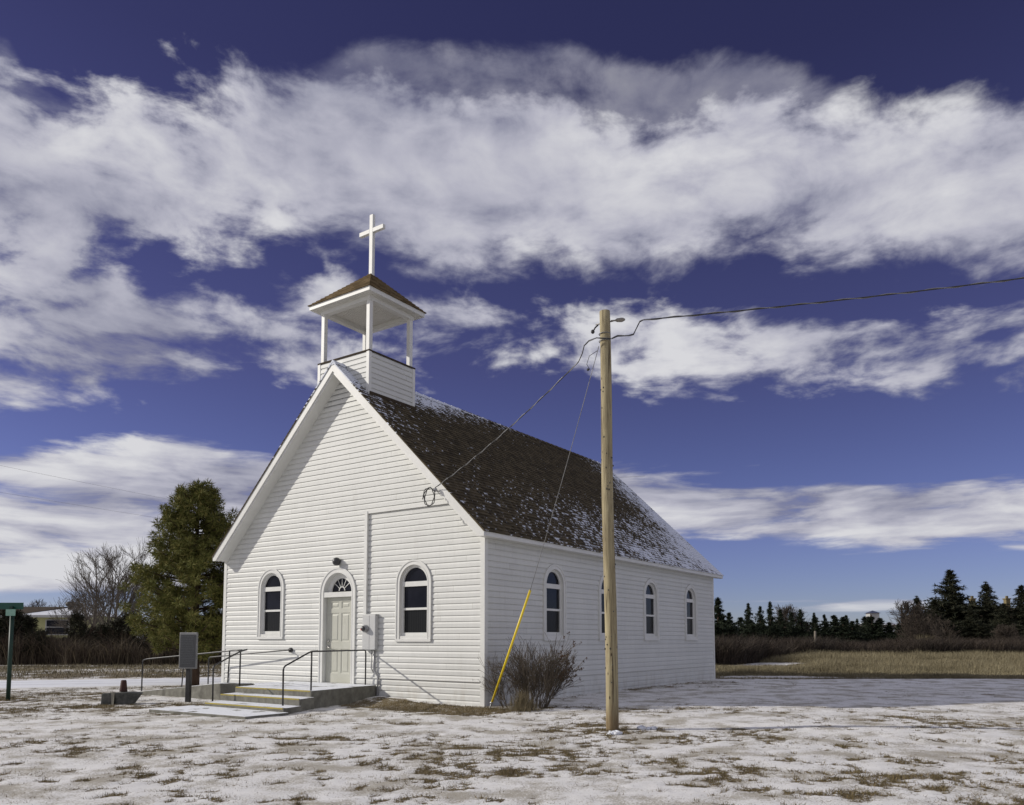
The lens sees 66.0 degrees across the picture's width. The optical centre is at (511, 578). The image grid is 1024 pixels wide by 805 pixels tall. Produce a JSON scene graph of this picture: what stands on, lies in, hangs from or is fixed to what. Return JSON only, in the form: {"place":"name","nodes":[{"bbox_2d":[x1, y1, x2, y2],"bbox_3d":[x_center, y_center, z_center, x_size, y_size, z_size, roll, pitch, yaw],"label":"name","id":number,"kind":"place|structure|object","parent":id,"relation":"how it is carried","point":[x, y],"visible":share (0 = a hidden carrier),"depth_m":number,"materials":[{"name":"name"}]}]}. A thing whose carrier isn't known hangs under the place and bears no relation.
{"place":"outdoors","nodes":[
{"label":"outdoors","id":0,"kind":"place"},
{"bbox_2d":[0,678,220,687],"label":"road","id":1,"kind":"structure","parent":0,"point":[80,683],"depth_m":25.42,"materials":[{"name":"white snow"}]},
{"bbox_2d":[119,680,127,691],"bbox_3d":[-8.463,2.337,17.167,0.166,0.250,0.170,0,-4,0],"label":"clay post","id":2,"kind":"object","parent":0,"point":[123,685],"visible":1,"depth_m":17.11,"materials":[{"name":"brown ceramic"}]},
{"bbox_2d":[0,662,1023,804],"bbox_3d":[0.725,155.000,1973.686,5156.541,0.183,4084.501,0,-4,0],"label":"ground","id":3,"kind":"structure","parent":0,"point":[842,693],"depth_m":10.11,"materials":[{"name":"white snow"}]},
{"bbox_2d":[0,603,23,699],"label":"street sign","id":4,"kind":"object","parent":3,"relation":"on","point":[10,608],"visible":0.94,"depth_m":18.26,"materials":[{"name":"metal"}]},
{"bbox_2d":[0,614,24,653],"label":"juniper","id":5,"kind":"object","parent":3,"relation":"on","point":[3,628],"visible":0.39,"depth_m":40.84,"materials":[{"name":"green plant"}]},
{"bbox_2d":[0,609,32,643],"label":"juniper","id":6,"kind":"object","parent":3,"relation":"on","point":[20,620],"visible":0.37,"depth_m":41.78,"materials":[{"name":"green plant"}]},
{"bbox_2d":[14,613,48,644],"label":"juniper","id":7,"kind":"object","parent":3,"relation":"on","point":[33,624],"visible":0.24,"depth_m":42.87,"materials":[{"name":"green plant"}]},
{"bbox_2d":[13,628,55,656],"bbox_3d":[-24.696,3.517,40.845,2.272,1.929,2.313,4,-6,-43],"label":"juniper","id":8,"kind":"object","parent":3,"relation":"on","point":[43,633],"visible":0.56,"depth_m":40.59,"materials":[{"name":"green plant"}]},
{"bbox_2d":[24,599,49,606],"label":"bare tree","id":9,"kind":"object","parent":3,"relation":"on","point":[38,604],"visible":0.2,"depth_m":90.41,"materials":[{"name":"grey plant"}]},
{"bbox_2d":[0,601,113,637],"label":"yellow house","id":10,"kind":"structure","parent":3,"relation":"on","point":[41,615],"depth_m":61.62,"materials":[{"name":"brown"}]},
{"bbox_2d":[45,619,69,634],"bbox_3d":[-35.537,3.812,61.599,1.800,1.230,0.090,0,-4,-6],"label":"window","id":11,"kind":"structure","parent":10,"relation":"in","point":[60,630],"depth_m":61.55,"materials":[{"name":"black glass"}]},
{"bbox_2d":[61,609,97,644],"bbox_3d":[-23.081,3.061,41.936,1.731,3.027,1.701,0,-4,3],"label":"juniper","id":12,"kind":"object","parent":3,"relation":"on","point":[76,622],"visible":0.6,"depth_m":41.77,"materials":[{"name":"green plant"}]},
{"bbox_2d":[48,592,111,632],"bbox_3d":[-31.509,3.373,58.047,5.306,5.518,5.073,-1,-5,15],"label":"bare tree","id":13,"kind":"object","parent":3,"relation":"on","point":[74,600],"visible":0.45,"depth_m":57.68,"materials":[{"name":"brown plant"}]},
{"bbox_2d":[84,626,98,642],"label":"juniper","id":14,"kind":"object","parent":3,"relation":"on","point":[92,634],"visible":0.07,"depth_m":43.66,"materials":[{"name":"green plant"}]},
{"bbox_2d":[56,544,139,633],"bbox_3d":[-28.439,1.627,55.406,5.958,8.576,6.403,-1,-5,13],"label":"bare tree","id":15,"kind":"object","parent":3,"relation":"on","point":[94,589],"visible":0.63,"depth_m":54.75,"materials":[{"name":"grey plant"}]},
{"bbox_2d":[85,622,112,648],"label":"juniper","id":16,"kind":"object","parent":3,"relation":"on","point":[100,630],"visible":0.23,"depth_m":42.57,"materials":[{"name":"green plant"}]},
{"bbox_2d":[0,622,221,664],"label":"roadside brush","id":17,"kind":"object","parent":3,"relation":"on","point":[69,653],"visible":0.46,"depth_m":39.94,"materials":[{"name":"brown plant"}]},
{"bbox_2d":[0,663,221,679],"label":"verge grass","id":18,"kind":"structure","parent":3,"relation":"on","point":[152,667],"depth_m":32.12,"materials":[{"name":"brown plant"}]},
{"bbox_2d":[60,537,161,625],"bbox_3d":[-27.077,1.323,53.939,6.879,8.952,7.027,2,-5,-28],"label":"bare tree","id":19,"kind":"object","parent":3,"relation":"on","point":[118,593],"visible":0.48,"depth_m":53.59,"materials":[{"name":"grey plant"}]},
{"bbox_2d":[96,614,137,646],"bbox_3d":[-21.426,3.282,42.781,2.501,2.711,2.458,4,-6,-40],"label":"juniper","id":20,"kind":"object","parent":3,"relation":"on","point":[116,623],"visible":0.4,"depth_m":42.55,"materials":[{"name":"green plant"}]},
{"bbox_2d":[101,691,142,704],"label":"stone block","id":21,"kind":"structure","parent":3,"relation":"on","point":[129,697],"depth_m":16.96,"materials":[{"name":"grey stone"}]},
{"bbox_2d":[102,610,148,649],"bbox_3d":[-20.561,3.163,42.966,3.083,2.985,3.096,0,-4,5],"label":"juniper","id":22,"kind":"object","parent":3,"relation":"on","point":[126,628],"visible":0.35,"depth_m":42.32,"materials":[{"name":"green plant"}]},
{"bbox_2d":[138,632,157,648],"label":"juniper","id":23,"kind":"object","parent":3,"relation":"on","point":[145,639],"visible":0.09,"depth_m":42.50,"materials":[{"name":"green plant"}]},
{"bbox_2d":[118,478,237,685],"bbox_3d":[-9.809,0.152,24.501,4.281,6.675,4.114,4,-6,-44],"label":"pine tree","id":24,"kind":"object","parent":3,"relation":"on","point":[190,563],"visible":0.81,"depth_m":23.74,"materials":[{"name":"green plant"}]},
{"bbox_2d":[179,632,197,701],"bbox_3d":[-7.244,2.085,17.643,0.450,1.750,0.112,-1,-5,14],"label":"marker plaque","id":25,"kind":"object","parent":3,"relation":"on","point":[188,650],"visible":0.97,"depth_m":17.62,"materials":[{"name":"metal"}]},
{"bbox_2d":[138,648,375,718],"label":"entrance steps","id":26,"kind":"structure","parent":3,"relation":"on","point":[239,700],"depth_m":16.36,"materials":[{"name":"concrete"}]},
{"bbox_2d":[212,214,723,706],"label":"church","id":27,"kind":"structure","parent":3,"relation":"on","point":[352,526],"depth_m":19.20,"materials":[{"name":"white wood"}]},
{"bbox_2d":[256,569,284,638],"bbox_3d":[-6.159,0.646,20.213,1.024,1.807,0.134,-3,-5,35],"label":"window","id":28,"kind":"structure","parent":27,"relation":"in","point":[270,598],"depth_m":20.29,"materials":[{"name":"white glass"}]},
{"bbox_2d":[326,597,350,682],"bbox_3d":[-4.114,1.461,18.780,0.970,2.030,0.091,-3,-5,35],"label":"door","id":29,"kind":"structure","parent":27,"relation":"in","point":[338,632],"depth_m":18.82,"materials":[{"name":"paint"}]},
{"bbox_2d":[395,559,431,641],"bbox_3d":[-2.157,0.485,17.433,1.044,1.817,0.134,-3,-5,35],"label":"window","id":30,"kind":"structure","parent":27,"relation":"in","point":[413,586],"depth_m":17.49,"materials":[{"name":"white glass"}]},
{"bbox_2d":[543,564,566,640],"bbox_3d":[0.981,0.563,18.564,0.134,1.797,1.004,-3,-5,35],"label":"window","id":31,"kind":"structure","parent":27,"relation":"in","point":[554,581],"depth_m":18.68,"materials":[{"name":"white glass"}]},
{"bbox_2d":[598,574,617,640],"bbox_3d":[2.494,0.732,20.734,0.134,1.797,1.004,-3,-5,35],"label":"window","id":32,"kind":"structure","parent":27,"relation":"in","point":[601,610],"depth_m":20.55,"materials":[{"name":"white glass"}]},
{"bbox_2d":[643,579,659,640],"bbox_3d":[4.019,0.902,22.919,0.134,1.797,1.004,-3,-5,35],"label":"window","id":33,"kind":"structure","parent":27,"relation":"in","point":[651,630],"depth_m":23.06,"materials":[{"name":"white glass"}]},
{"bbox_2d":[684,585,697,639],"bbox_3d":[5.733,1.093,25.373,0.134,1.797,1.004,-3,-5,35],"label":"window","id":34,"kind":"structure","parent":27,"relation":"in","point":[691,607],"depth_m":25.54,"materials":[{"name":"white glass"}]},
{"bbox_2d":[498,687,543,713],"bbox_3d":[0.181,2.318,15.223,1.183,0.555,1.047,0,-4,0],"label":"grass tuft","id":35,"kind":"object","parent":3,"relation":"on","point":[522,705],"visible":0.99,"depth_m":15.10,"materials":[{"name":"beige plant"}]},
{"bbox_2d":[477,630,586,707],"bbox_3d":[0.395,1.844,15.879,2.190,1.627,1.613,-2,-5,22],"label":"shrub","id":36,"kind":"object","parent":3,"relation":"on","point":[545,680],"visible":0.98,"depth_m":15.68,"materials":[{"name":"brown plant"}]},
{"bbox_2d":[606,730,622,734],"bbox_3d":[1.516,2.289,11.619,0.256,0.096,0.223,0,-4,0],"label":"snow lump","id":37,"kind":"object","parent":3,"relation":"on","point":[615,732],"visible":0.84,"depth_m":11.55,"materials":[{"name":"white snow"}]},
{"bbox_2d":[591,309,638,730],"bbox_3d":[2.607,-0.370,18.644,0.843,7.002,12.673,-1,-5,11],"label":"utility pole","id":38,"kind":"object","parent":3,"relation":"on","point":[611,663],"visible":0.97,"depth_m":12.45,"materials":[{"name":"brown wood"}]},
{"bbox_2d":[435,337,610,487],"bbox_3d":[-0.136,-2.906,14.630,0.303,1.632,5.327,3,-6,-37],"label":"service cable","id":39,"kind":"object","parent":38,"relation":"attached to","point":[530,408],"visible":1,"depth_m":13.84,"materials":[{"name":"grey metal"}]},
{"bbox_2d":[489,346,598,708],"bbox_3d":[0.454,-0.483,14.303,0.132,6.334,4.005,2,-5,-28],"label":"guy wire","id":40,"kind":"object","parent":38,"relation":"attached to","point":[514,636],"visible":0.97,"depth_m":14.74,"materials":[{"name":"grey wire"},{"name":"yellow plastic"},{"name":"grey metal"}]},
{"bbox_2d":[611,277,1023,338],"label":"overhead cable","id":41,"kind":"object","parent":38,"relation":"attached to","point":[909,292],"visible":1,"depth_m":12.16,"materials":[{"name":"grey metal"}]},
{"bbox_2d":[636,725,656,729],"bbox_3d":[2.113,2.338,12.280,0.331,0.100,0.226,0,-4,0],"label":"snow lump","id":42,"kind":"object","parent":3,"relation":"on","point":[641,727],"visible":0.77,"depth_m":12.23,"materials":[{"name":"white snow"}]},
{"bbox_2d":[714,597,746,641],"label":"spruce tree","id":43,"kind":"object","parent":3,"relation":"on","point":[722,624],"visible":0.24,"depth_m":65.53,"materials":[{"name":"green plant"}]},
{"bbox_2d":[726,612,744,636],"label":"spruce tree","id":44,"kind":"object","parent":3,"relation":"on","point":[728,617],"visible":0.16,"depth_m":67.72,"materials":[{"name":"green plant"}]},
{"bbox_2d":[734,617,744,632],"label":"spruce tree","id":45,"kind":"object","parent":3,"relation":"on","point":[739,621],"visible":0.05,"depth_m":86.66,"materials":[{"name":"green plant"}]},
{"bbox_2d":[738,603,765,641],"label":"spruce tree","id":46,"kind":"object","parent":3,"relation":"on","point":[749,626],"visible":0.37,"depth_m":73.65,"materials":[{"name":"green plant"}]},
{"bbox_2d":[754,606,766,637],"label":"spruce tree","id":47,"kind":"object","parent":3,"relation":"on","point":[760,622],"visible":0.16,"depth_m":75.79,"materials":[{"name":"green plant"}]},
{"bbox_2d":[759,601,792,641],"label":"spruce tree","id":48,"kind":"object","parent":3,"relation":"on","point":[772,628],"visible":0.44,"depth_m":74.62,"materials":[{"name":"green plant"}]},
{"bbox_2d":[775,609,794,639],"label":"spruce tree","id":49,"kind":"object","parent":3,"relation":"on","point":[782,621],"visible":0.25,"depth_m":77.68,"materials":[{"name":"green plant"}]},
{"bbox_2d":[767,604,811,631],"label":"bare tree","id":50,"kind":"object","parent":3,"relation":"on","point":[786,611],"visible":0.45,"depth_m":82.98,"materials":[{"name":"brown plant"}]},
{"bbox_2d":[785,612,798,636],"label":"spruce tree","id":51,"kind":"object","parent":3,"relation":"on","point":[792,620],"visible":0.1,"depth_m":79.79,"materials":[{"name":"green plant"}]},
{"bbox_2d":[789,609,816,640],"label":"spruce tree","id":52,"kind":"object","parent":3,"relation":"on","point":[799,628],"visible":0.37,"depth_m":77.64,"materials":[{"name":"green plant"}]},
{"bbox_2d":[808,617,821,630],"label":"spruce tree","id":53,"kind":"object","parent":3,"relation":"on","point":[817,623],"visible":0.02,"depth_m":87.76,"materials":[{"name":"green plant"}]},
{"bbox_2d":[809,612,823,639],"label":"spruce tree","id":54,"kind":"object","parent":3,"relation":"on","point":[813,624],"visible":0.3,"depth_m":81.77,"materials":[{"name":"green plant"}]},
{"bbox_2d":[813,614,832,639],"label":"spruce tree","id":55,"kind":"object","parent":3,"relation":"on","point":[824,630],"visible":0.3,"depth_m":81.65,"materials":[{"name":"green plant"}]},
{"bbox_2d":[821,615,839,636],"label":"spruce tree","id":56,"kind":"object","parent":3,"relation":"on","point":[834,620],"visible":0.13,"depth_m":85.30,"materials":[{"name":"green plant"}]},
{"bbox_2d":[825,617,863,641],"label":"spruce tree","id":57,"kind":"object","parent":3,"relation":"on","point":[843,630],"visible":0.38,"depth_m":80.48,"materials":[{"name":"green plant"}]},
{"bbox_2d":[836,621,876,641],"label":"spruce tree","id":58,"kind":"object","parent":3,"relation":"on","point":[853,623],"visible":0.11,"depth_m":81.59,"materials":[{"name":"green plant"}]},
{"bbox_2d":[856,616,868,631],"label":"spruce tree","id":59,"kind":"object","parent":3,"relation":"on","point":[864,618],"visible":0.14,"depth_m":88.20,"materials":[{"name":"green plant"}]},
{"bbox_2d":[715,632,1023,665],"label":"brush","id":60,"kind":"object","parent":3,"relation":"on","point":[735,651],"visible":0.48,"depth_m":62.23,"materials":[{"name":"brown plant"}]},
{"bbox_2d":[859,616,894,639],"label":"spruce tree","id":61,"kind":"object","parent":3,"relation":"on","point":[870,628],"visible":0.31,"depth_m":83.53,"materials":[{"name":"green plant"}]},
{"bbox_2d":[860,610,896,627],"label":"farm building","id":62,"kind":"structure","parent":3,"relation":"on","point":[875,614],"depth_m":151.24,"materials":[{"name":"white"}]},
{"bbox_2d":[864,618,893,640],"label":"spruce tree","id":63,"kind":"object","parent":3,"relation":"on","point":[880,623],"visible":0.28,"depth_m":83.19,"materials":[{"name":"green plant"}]},
{"bbox_2d":[881,623,899,640],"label":"spruce tree","id":64,"kind":"object","parent":3,"relation":"on","point":[888,625],"visible":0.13,"depth_m":83.37,"materials":[{"name":"green plant"}]},
{"bbox_2d":[880,623,906,642],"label":"spruce tree","id":65,"kind":"object","parent":3,"relation":"on","point":[898,632],"visible":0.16,"depth_m":81.98,"materials":[{"name":"green plant"}]},
{"bbox_2d":[891,595,929,628],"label":"spruce tree","id":66,"kind":"object","parent":3,"relation":"on","point":[916,600],"visible":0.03,"depth_m":87.90,"materials":[{"name":"green plant"}]},
{"bbox_2d":[887,599,946,636],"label":"bare tree","id":67,"kind":"object","parent":3,"relation":"on","point":[906,608],"visible":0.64,"depth_m":81.47,"materials":[{"name":"brown plant"}]},
{"bbox_2d":[894,613,947,640],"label":"bush","id":68,"kind":"object","parent":3,"relation":"on","point":[922,627],"visible":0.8,"depth_m":71.62,"materials":[{"name":"brown plant"}]},
{"bbox_2d":[915,633,939,640],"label":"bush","id":69,"kind":"object","parent":3,"relation":"on","point":[919,636],"visible":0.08,"depth_m":69.81,"materials":[{"name":"brown plant"}]},
{"bbox_2d":[915,599,960,639],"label":"spruce tree","id":70,"kind":"object","parent":3,"relation":"on","point":[935,607],"visible":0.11,"depth_m":83.59,"materials":[{"name":"green plant"}]},
{"bbox_2d":[891,569,993,637],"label":"spruce tree","id":71,"kind":"object","parent":3,"relation":"on","point":[953,609],"visible":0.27,"depth_m":91.26,"materials":[{"name":"green plant"}]},
{"bbox_2d":[930,618,960,641],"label":"bare tree","id":72,"kind":"object","parent":3,"relation":"on","point":[944,629],"visible":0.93,"depth_m":65.82,"materials":[{"name":"brown plant"}]},
{"bbox_2d":[942,608,995,640],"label":"spruce tree","id":73,"kind":"object","parent":3,"relation":"on","point":[973,627],"visible":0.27,"depth_m":81.08,"materials":[{"name":"green plant"}]},
{"bbox_2d":[968,596,1010,616],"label":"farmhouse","id":74,"kind":"object","parent":3,"relation":"on","point":[1006,599],"visible":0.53,"depth_m":121.31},
{"bbox_2d":[965,580,1021,628],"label":"spruce tree","id":75,"kind":"object","parent":3,"relation":"on","point":[986,602],"visible":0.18,"depth_m":89.33,"materials":[{"name":"green plant"}]},
{"bbox_2d":[986,603,1023,638],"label":"spruce tree","id":76,"kind":"object","parent":3,"relation":"on","point":[1004,618],"visible":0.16,"depth_m":83.62,"materials":[{"name":"green plant"}]},
{"bbox_2d":[987,623,1023,639],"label":"bare tree","id":77,"kind":"object","parent":3,"relation":"on","point":[1002,632],"visible":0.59,"depth_m":73.75,"materials":[{"name":"brown plant"}]},
{"bbox_2d":[1006,584,1023,632],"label":"spruce tree","id":78,"kind":"object","parent":3,"relation":"on","point":[1018,601],"visible":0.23,"depth_m":87.84,"materials":[{"name":"green plant"}]},
{"bbox_2d":[0,0,1023,638],"label":"sky","id":79,"kind":"structure","parent":0,"point":[181,180],"materials":[{"name":"blue"}]},
{"bbox_2d":[715,649,1023,678],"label":"tall grass","id":80,"kind":"structure","parent":0,"point":[977,664],"depth_m":33.79,"materials":[{"name":"beige plant"}]}
]}

